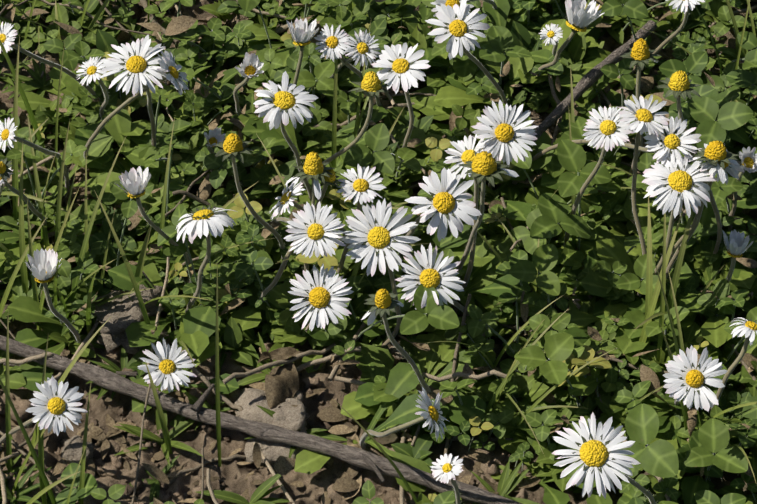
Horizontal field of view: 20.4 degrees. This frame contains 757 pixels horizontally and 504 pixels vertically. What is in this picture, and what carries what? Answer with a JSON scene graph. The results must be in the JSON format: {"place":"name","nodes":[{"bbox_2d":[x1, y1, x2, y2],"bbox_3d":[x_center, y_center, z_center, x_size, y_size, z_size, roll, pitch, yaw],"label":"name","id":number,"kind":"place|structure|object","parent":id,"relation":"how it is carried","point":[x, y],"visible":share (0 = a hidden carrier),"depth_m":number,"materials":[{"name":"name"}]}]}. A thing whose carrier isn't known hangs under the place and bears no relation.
{"place":"outdoors","nodes":[
{"label":"outdoors","id":0,"kind":"place"},
{"bbox_2d":[0,0,756,503],"bbox_3d":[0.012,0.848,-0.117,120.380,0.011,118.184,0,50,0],"label":"ground","id":1,"kind":"structure","parent":0,"point":[100,410],"depth_m":0.56,"materials":[{"name":"soil"}]},
{"bbox_2d":[61,271,409,465],"bbox_3d":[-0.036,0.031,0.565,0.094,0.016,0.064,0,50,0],"label":"stones","id":2,"kind":"object","parent":1,"relation":"on","point":[123,312],"visible":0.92,"depth_m":0.56,"materials":[{"name":"grey stone"}]},
{"bbox_2d":[0,20,656,503],"bbox_3d":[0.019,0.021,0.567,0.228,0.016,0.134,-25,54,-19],"label":"twigs","id":3,"kind":"object","parent":1,"relation":"on","point":[118,382],"visible":0.94,"depth_m":0.55,"materials":[{"name":"brown wood"}]},
{"bbox_2d":[0,0,742,503],"bbox_3d":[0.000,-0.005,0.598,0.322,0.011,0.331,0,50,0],"label":"soil clods","id":4,"kind":"object","parent":1,"relation":"on","point":[116,466],"visible":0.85,"depth_m":0.56,"materials":[{"name":"brown soil"}]},
{"bbox_2d":[0,0,756,503],"bbox_3d":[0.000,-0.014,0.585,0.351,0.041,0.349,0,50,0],"label":"clover leaves","id":5,"kind":"object","parent":1,"relation":"on","point":[658,458],"visible":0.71,"depth_m":0.58,"materials":[{"name":"green plant"}]},
{"bbox_2d":[0,0,756,503],"bbox_3d":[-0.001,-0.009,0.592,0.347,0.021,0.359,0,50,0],"label":"leaves","id":6,"kind":"object","parent":1,"relation":"on","point":[198,330],"visible":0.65,"depth_m":0.58,"materials":[{"name":"green plant"}]},
{"bbox_2d":[0,0,756,497],"bbox_3d":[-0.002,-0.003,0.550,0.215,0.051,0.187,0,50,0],"label":"daisy petals","id":7,"kind":"object","parent":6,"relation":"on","point":[134,182],"visible":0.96,"depth_m":0.55,"materials":[{"name":"white plant"}]},
{"bbox_2d":[0,0,756,474],"bbox_3d":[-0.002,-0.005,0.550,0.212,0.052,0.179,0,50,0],"label":"daisy bracts","id":8,"kind":"object","parent":7,"relation":"on","point":[466,164],"visible":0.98,"depth_m":0.55,"materials":[{"name":"plant"}]},
{"bbox_2d":[0,0,756,472],"bbox_3d":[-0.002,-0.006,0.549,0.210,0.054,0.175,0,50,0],"label":"flower centers","id":9,"kind":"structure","parent":8,"relation":"on","point":[594,452],"depth_m":0.55,"materials":[{"name":"yellow plant"}]},
{"bbox_2d":[0,0,756,503],"bbox_3d":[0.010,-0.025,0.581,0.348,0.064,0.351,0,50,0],"label":"grass","id":10,"kind":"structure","parent":1,"relation":"on","point":[652,294],"depth_m":0.56,"materials":[{"name":"green plant"}]},
{"bbox_2d":[0,0,756,503],"bbox_3d":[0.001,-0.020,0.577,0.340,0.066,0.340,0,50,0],"label":"stems","id":11,"kind":"object","parent":1,"relation":"on","point":[470,244],"visible":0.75,"depth_m":0.57,"materials":[{"name":"green plant"}]},
{"bbox_2d":[0,0,756,503],"bbox_3d":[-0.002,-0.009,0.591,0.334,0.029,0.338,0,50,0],"label":"dead leaves","id":12,"kind":"object","parent":1,"relation":"on","point":[280,384],"visible":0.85,"depth_m":0.56,"materials":[{"name":"brown plant"}]},
{"bbox_2d":[0,0,756,503],"bbox_3d":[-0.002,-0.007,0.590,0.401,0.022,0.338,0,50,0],"label":"dry stalks","id":13,"kind":"object","parent":1,"relation":"on","point":[454,376],"visible":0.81,"depth_m":0.56,"materials":[{"name":"brown plant"}]}
]}

